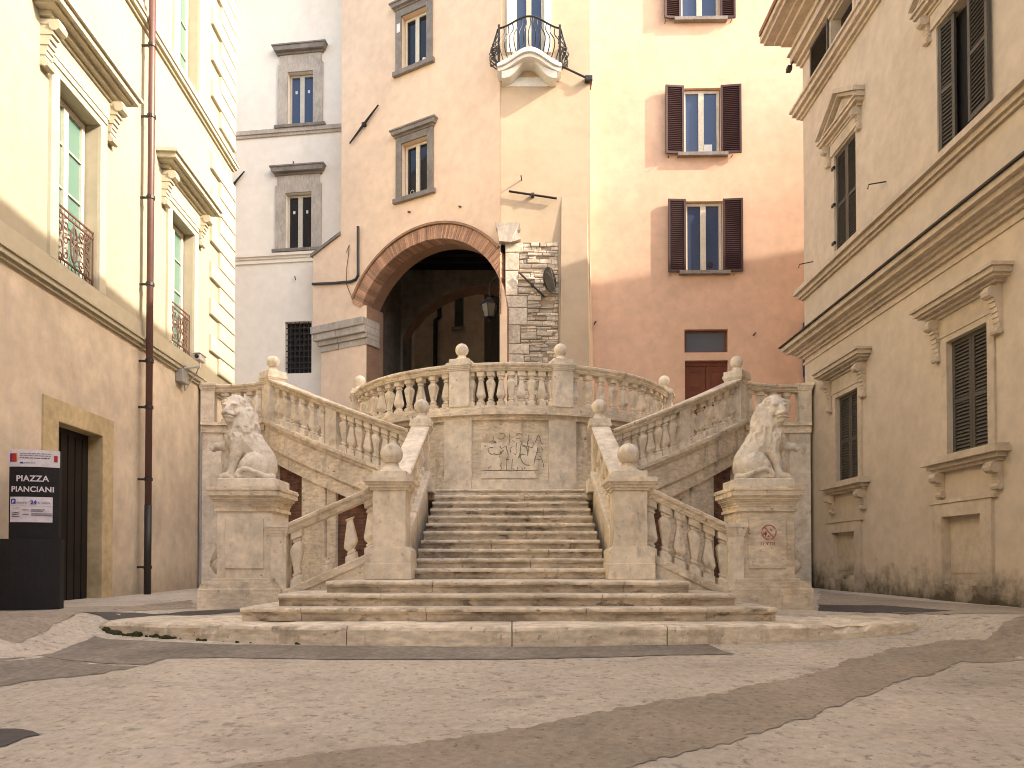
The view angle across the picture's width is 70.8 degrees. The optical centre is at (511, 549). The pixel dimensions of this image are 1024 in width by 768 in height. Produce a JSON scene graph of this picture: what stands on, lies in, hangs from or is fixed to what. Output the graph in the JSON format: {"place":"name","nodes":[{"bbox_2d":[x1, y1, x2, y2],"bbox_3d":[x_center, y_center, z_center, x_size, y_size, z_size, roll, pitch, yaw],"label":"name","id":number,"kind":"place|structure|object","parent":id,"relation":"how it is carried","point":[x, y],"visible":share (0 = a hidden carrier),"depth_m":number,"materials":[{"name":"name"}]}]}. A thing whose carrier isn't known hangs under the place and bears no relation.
{"place":"outdoors","nodes":[
{"label":"outdoors","id":0,"kind":"place"},
{"bbox_2d":[0,600,192,643],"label":"side paving","id":1,"kind":"structure","parent":0,"point":[20,626],"depth_m":9.00,"materials":[{"name":"beige stone"}]},
{"bbox_2d":[0,450,63,609],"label":"info totem","id":2,"kind":"object","parent":1,"relation":"on","point":[32,562],"visible":1,"depth_m":9.70,"materials":[{"name":"grey metal"}]},
{"bbox_2d":[291,422,720,436],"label":"pavement","id":3,"kind":"structure","parent":0,"point":[319,432],"depth_m":17.59,"materials":[{"name":"beige stone"}]},
{"bbox_2d":[232,0,415,425],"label":"house","id":4,"kind":"structure","parent":3,"relation":"on","point":[286,178],"depth_m":25.46,"materials":[{"name":"grey paint"}]},
{"bbox_2d":[269,161,325,252],"bbox_3d":[-7.507,-11.965,25.327,2.000,3.010,0.450,0,-1,7],"label":"window","id":5,"kind":"structure","parent":4,"relation":"in","point":[304,212],"depth_m":25.35,"materials":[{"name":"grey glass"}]},
{"bbox_2d":[286,322,311,373],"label":"window","id":6,"kind":"structure","parent":4,"relation":"in","point":[299,340],"depth_m":25.48,"materials":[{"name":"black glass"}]},
{"bbox_2d":[271,39,327,128],"bbox_3d":[-7.457,-16.314,25.396,1.980,2.910,0.450,0,-1,7],"label":"window","id":7,"kind":"structure","parent":4,"relation":"in","point":[306,92],"depth_m":25.41,"materials":[{"name":"grey stone"}]},
{"bbox_2d":[310,0,593,423],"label":"arch house","id":8,"kind":"structure","parent":3,"relation":"on","point":[465,155],"depth_m":22.06,"materials":[{"name":"beige paint"}]},
{"bbox_2d":[388,0,434,78],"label":"window","id":9,"kind":"structure","parent":8,"relation":"in","point":[419,29],"depth_m":22.90,"materials":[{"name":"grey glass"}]},
{"bbox_2d":[389,114,437,204],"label":"window","id":10,"kind":"structure","parent":8,"relation":"in","point":[420,156],"depth_m":22.79,"materials":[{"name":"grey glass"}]},
{"bbox_2d":[480,276,498,321],"bbox_3d":[-0.533,-7.625,21.821,0.545,1.317,1.125,1,-1,-35],"label":"wall lantern","id":11,"kind":"object","parent":8,"relation":"attached to","point":[489,304],"depth_m":21.89,"materials":[{"name":"black metal"}]},
{"bbox_2d":[507,0,550,52],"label":"window","id":12,"kind":"structure","parent":8,"relation":"in","point":[516,9],"depth_m":21.42,"materials":[{"name":"blue"}]},
{"bbox_2d":[543,267,555,291],"bbox_3d":[1.086,-7.779,20.811,0.388,0.690,0.706,0,-1,2],"label":"floodlight disc","id":13,"kind":"object","parent":8,"relation":"attached to","point":[549,280],"visible":1,"depth_m":20.72,"materials":[{"name":"black metal"}]},
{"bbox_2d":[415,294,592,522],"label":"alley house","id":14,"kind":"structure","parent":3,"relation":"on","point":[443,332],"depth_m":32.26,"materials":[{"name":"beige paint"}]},
{"bbox_2d":[451,297,465,330],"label":"window","id":15,"kind":"structure","parent":14,"relation":"in","point":[459,303],"depth_m":32.28,"materials":[{"name":"grey paint"}]},
{"bbox_2d":[484,295,499,404],"bbox_3d":[-0.844,-6.744,31.746,0.769,9.594,0.140,0,-1,14],"label":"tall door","id":16,"kind":"structure","parent":14,"relation":"in","point":[492,328],"depth_m":31.72,"materials":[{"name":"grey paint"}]},
{"bbox_2d":[590,0,804,514],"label":"house","id":17,"kind":"structure","parent":3,"relation":"on","point":[696,206],"depth_m":21.53,"materials":[{"name":"paint"}]},
{"bbox_2d":[664,0,735,23],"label":"window","id":18,"kind":"structure","parent":17,"relation":"in","point":[682,11],"depth_m":21.55,"materials":[{"name":"blue"}]},
{"bbox_2d":[665,84,741,157],"bbox_3d":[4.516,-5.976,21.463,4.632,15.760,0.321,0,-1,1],"label":"window","id":19,"kind":"structure","parent":17,"relation":"in","point":[691,117],"depth_m":21.49,"materials":[{"name":"brown wood"}]},
{"bbox_2d":[668,198,742,275],"bbox_3d":[5.754,-9.291,21.496,2.214,2.291,0.321,0,-1,1],"label":"window","id":20,"kind":"structure","parent":17,"relation":"in","point":[694,230],"depth_m":21.44,"materials":[{"name":"brown wood"}]},
{"bbox_2d":[685,361,726,421],"bbox_3d":[5.793,-4.174,21.574,1.280,2.900,0.106,0,-1,1],"label":"door","id":21,"kind":"structure","parent":17,"relation":"in","point":[700,377],"depth_m":21.55,"materials":[{"name":"brown wood"}]},
{"bbox_2d":[0,588,1023,767],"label":"ground","id":22,"kind":"structure","parent":0,"point":[211,712],"depth_m":6.10,"materials":[{"name":"beige stone"}]},
{"bbox_2d":[0,728,38,746],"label":"dark stone slab","id":23,"kind":"structure","parent":22,"relation":"on","point":[8,736],"depth_m":5.18,"materials":[{"name":"stone"}]},
{"bbox_2d":[0,657,135,684],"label":"worn paving","id":24,"kind":"structure","parent":22,"relation":"on","point":[12,671],"depth_m":7.30,"materials":[{"name":"stone"}]},
{"bbox_2d":[0,0,238,600],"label":"palazzo","id":25,"kind":"structure","parent":22,"relation":"on","point":[119,165],"depth_m":13.10,"materials":[{"name":"beige paint"}]},
{"bbox_2d":[41,394,113,600],"bbox_3d":[-7.373,-0.608,11.857,0.530,3.430,2.100,0,-1,-3],"label":"door","id":26,"kind":"structure","parent":25,"relation":"in","point":[85,439],"depth_m":12.35,"materials":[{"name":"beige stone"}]},
{"bbox_2d":[34,0,142,295],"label":"window","id":27,"kind":"structure","parent":25,"relation":"in","point":[72,55],"depth_m":11.83,"materials":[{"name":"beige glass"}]},
{"bbox_2d":[172,0,203,100],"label":"window","id":28,"kind":"structure","parent":25,"relation":"in","point":[179,7],"depth_m":16.74,"materials":[{"name":"beige glass"}]},
{"bbox_2d":[156,146,222,358],"bbox_3d":[-7.256,-6.307,16.009,0.690,3.830,2.680,0,-1,-3],"label":"window","id":29,"kind":"structure","parent":25,"relation":"in","point":[183,194],"depth_m":16.03,"materials":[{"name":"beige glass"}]},
{"bbox_2d":[175,352,206,390],"bbox_3d":[-7.064,-3.901,15.866,0.540,0.795,0.401,0,-1,-3],"label":"security camera","id":30,"kind":"object","parent":25,"relation":"attached to","point":[181,376],"visible":0.99,"depth_m":15.77,"materials":[{"name":"white plastic"}]},
{"bbox_2d":[87,609,239,620],"bbox_3d":[-4.694,0.928,10.183,2.344,0.172,0.612,1,-1,-41],"label":"dark asphalt strip","id":31,"kind":"object","parent":22,"relation":"on","point":[106,616],"visible":0.63,"depth_m":10.15,"materials":[{"name":"grey asphalt"}]},
{"bbox_2d":[102,627,299,644],"bbox_3d":[-3.864,1.062,8.790,2.744,0.179,0.151,0,-1,13],"label":"moss","id":32,"kind":"object","parent":22,"relation":"on","point":[119,632],"visible":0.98,"depth_m":8.94,"materials":[{"name":"green plant"}]},
{"bbox_2d":[197,478,298,609],"bbox_3d":[-4.123,-0.043,11.352,1.290,2.088,1.061,0,-1,0],"label":"pedestal","id":33,"kind":"object","parent":22,"relation":"on","point":[246,509],"visible":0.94,"depth_m":10.93,"materials":[{"name":"stone"}]},
{"bbox_2d":[210,395,277,478],"bbox_3d":[-4.248,-1.767,11.371,1.056,1.364,0.657,0,-1,0],"label":"lion statue","id":34,"kind":"object","parent":33,"relation":"on","point":[245,444],"visible":0.82,"depth_m":11.21,"materials":[{"name":"stone"}]},
{"bbox_2d":[200,418,430,582],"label":"retaining wall","id":35,"kind":"structure","parent":22,"relation":"on","point":[315,474],"depth_m":15.57,"materials":[{"name":"stone"}]},
{"bbox_2d":[199,381,262,421],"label":"balustrade","id":36,"kind":"object","parent":35,"relation":"on","point":[210,391],"visible":0.52,"depth_m":16.97,"materials":[{"name":"stone"}]},
{"bbox_2d":[258,356,408,466],"bbox_3d":[-3.962,-2.993,15.651,4.387,3.037,0.708,-1,-1,32],"label":"balustrade","id":37,"kind":"object","parent":35,"relation":"on","point":[339,432],"visible":0.91,"depth_m":15.33,"materials":[{"name":"stone"}]},
{"bbox_2d":[0,636,731,664],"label":"slab strip","id":38,"kind":"object","parent":22,"relation":"on","point":[103,650],"visible":0.99,"depth_m":8.14,"materials":[{"name":"stone"}]},
{"bbox_2d":[99,489,917,646],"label":"stone staircase","id":39,"kind":"structure","parent":22,"relation":"on","point":[507,567],"depth_m":9.55,"materials":[{"name":"stone"}]},
{"bbox_2d":[266,488,372,592],"bbox_3d":[-2.825,-0.025,11.089,1.790,1.936,0.433,0,-1,0],"label":"balustrade","id":40,"kind":"object","parent":39,"relation":"on","point":[285,554],"visible":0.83,"depth_m":10.95,"materials":[{"name":"stone"}]},
{"bbox_2d":[362,399,434,579],"bbox_3d":[-1.860,-1.175,12.807,0.760,3.798,4.070,0,-1,0],"label":"balustrade","id":41,"kind":"object","parent":39,"relation":"on","point":[401,484],"visible":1,"depth_m":10.90,"materials":[{"name":"stone"}]},
{"bbox_2d":[355,405,660,513],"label":"bastion wall","id":42,"kind":"structure","parent":39,"relation":"on","point":[511,447],"depth_m":15.56,"materials":[{"name":"stone"}]},
{"bbox_2d":[349,343,674,425],"bbox_3d":[0.000,-3.758,17.066,8.435,1.430,3.356,0,-1,0],"label":"balustrade","id":43,"kind":"object","parent":42,"relation":"on","point":[560,372],"visible":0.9,"depth_m":15.78,"materials":[{"name":"stone"}]},
{"bbox_2d":[586,399,657,579],"bbox_3d":[1.800,-1.176,12.807,0.760,3.799,4.070,0,-1,0],"label":"balustrade","id":44,"kind":"object","parent":39,"relation":"on","point":[619,484],"visible":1,"depth_m":10.90,"materials":[{"name":"stone"}]},
{"bbox_2d":[647,488,747,592],"bbox_3d":[2.720,-0.026,11.089,1.700,1.938,0.433,0,-1,0],"label":"balustrade","id":45,"kind":"object","parent":39,"relation":"on","point":[729,548],"visible":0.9,"depth_m":10.99,"materials":[{"name":"stone"}]},
{"bbox_2d":[227,616,1023,767],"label":"asphalt strip","id":46,"kind":"object","parent":22,"relation":"on","point":[629,734],"visible":1,"depth_m":5.45,"materials":[{"name":"grey asphalt"}]},
{"bbox_2d":[636,418,811,585],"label":"retaining wall","id":47,"kind":"structure","parent":22,"relation":"on","point":[697,474],"depth_m":15.79,"materials":[{"name":"stone"}]},
{"bbox_2d":[612,356,750,466],"bbox_3d":[3.768,-2.995,15.657,4.161,3.038,0.708,1,-1,-34],"label":"balustrade","id":48,"kind":"object","parent":47,"relation":"on","point":[680,422],"visible":0.91,"depth_m":15.34,"materials":[{"name":"stone"}]},
{"bbox_2d":[746,381,814,421],"bbox_3d":[6.214,-3.468,17.068,2.021,0.930,0.588,0,-1,-10],"label":"balustrade","id":49,"kind":"object","parent":47,"relation":"on","point":[802,392],"visible":0.63,"depth_m":17.01,"materials":[{"name":"stone"}]},
{"bbox_2d":[714,478,813,609],"bbox_3d":[3.933,-0.043,11.352,1.291,2.088,1.061,0,-1,0],"label":"pedestal","id":50,"kind":"object","parent":22,"relation":"on","point":[764,508],"visible":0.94,"depth_m":10.93,"materials":[{"name":"stone"}]},
{"bbox_2d":[732,395,800,478],"bbox_3d":[4.028,-1.767,11.371,1.056,1.364,0.657,0,-1,0],"label":"lion statue","id":51,"kind":"object","parent":50,"relation":"on","point":[763,445],"visible":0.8,"depth_m":11.21,"materials":[{"name":"stone"}]},
{"bbox_2d":[818,604,950,611],"bbox_3d":[5.218,0.869,10.502,1.058,0.072,2.210,1,-1,-36],"label":"dark asphalt strip","id":52,"kind":"object","parent":22,"relation":"on","point":[864,608],"visible":1,"depth_m":10.60,"materials":[{"name":"grey asphalt"}]},
{"bbox_2d":[759,0,1023,607],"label":"palazzo","id":53,"kind":"structure","parent":22,"relation":"on","point":[906,343],"depth_m":12.76,"materials":[{"name":"beige paint"}]},
{"bbox_2d":[810,0,855,76],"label":"window","id":54,"kind":"structure","parent":53,"relation":"in","point":[823,40],"depth_m":16.43,"materials":[{"name":"brown glass"}]},
{"bbox_2d":[815,85,864,249],"bbox_3d":[7.150,-8.237,15.486,0.480,3.372,1.840,0,-1,0],"label":"window","id":55,"kind":"structure","parent":53,"relation":"in","point":[841,117],"depth_m":15.52,"materials":[{"name":"grey paint"}]},
{"bbox_2d":[811,346,871,513],"bbox_3d":[7.105,-2.408,15.334,0.570,3.230,2.140,0,-1,0],"label":"window","id":56,"kind":"structure","parent":53,"relation":"in","point":[846,373],"depth_m":15.29,"materials":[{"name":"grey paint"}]},
{"bbox_2d":[824,517,864,592],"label":"window","id":57,"kind":"structure","parent":53,"relation":"in","point":[850,544],"depth_m":15.47,"materials":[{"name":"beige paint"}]},
{"bbox_2d":[908,0,990,151],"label":"window","id":58,"kind":"structure","parent":53,"relation":"in","point":[964,82],"depth_m":11.77,"materials":[{"name":"brown paint"}]},
{"bbox_2d":[909,260,1014,498],"bbox_3d":[7.105,-2.478,11.285,0.570,3.230,2.140,0,-1,0],"label":"window","id":59,"kind":"structure","parent":53,"relation":"in","point":[976,300],"depth_m":11.23,"materials":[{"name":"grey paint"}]},
{"bbox_2d":[928,493,997,604],"bbox_3d":[7.185,0.129,11.409,0.250,1.900,1.680,0,-1,0],"label":"window","id":60,"kind":"structure","parent":53,"relation":"in","point":[972,537],"depth_m":11.39,"materials":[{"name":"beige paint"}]},
{"bbox_2d":[816,591,1023,613],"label":"side paving","id":61,"kind":"structure","parent":0,"point":[828,598],"depth_m":10.98,"materials":[{"name":"grey stone"}]}
]}

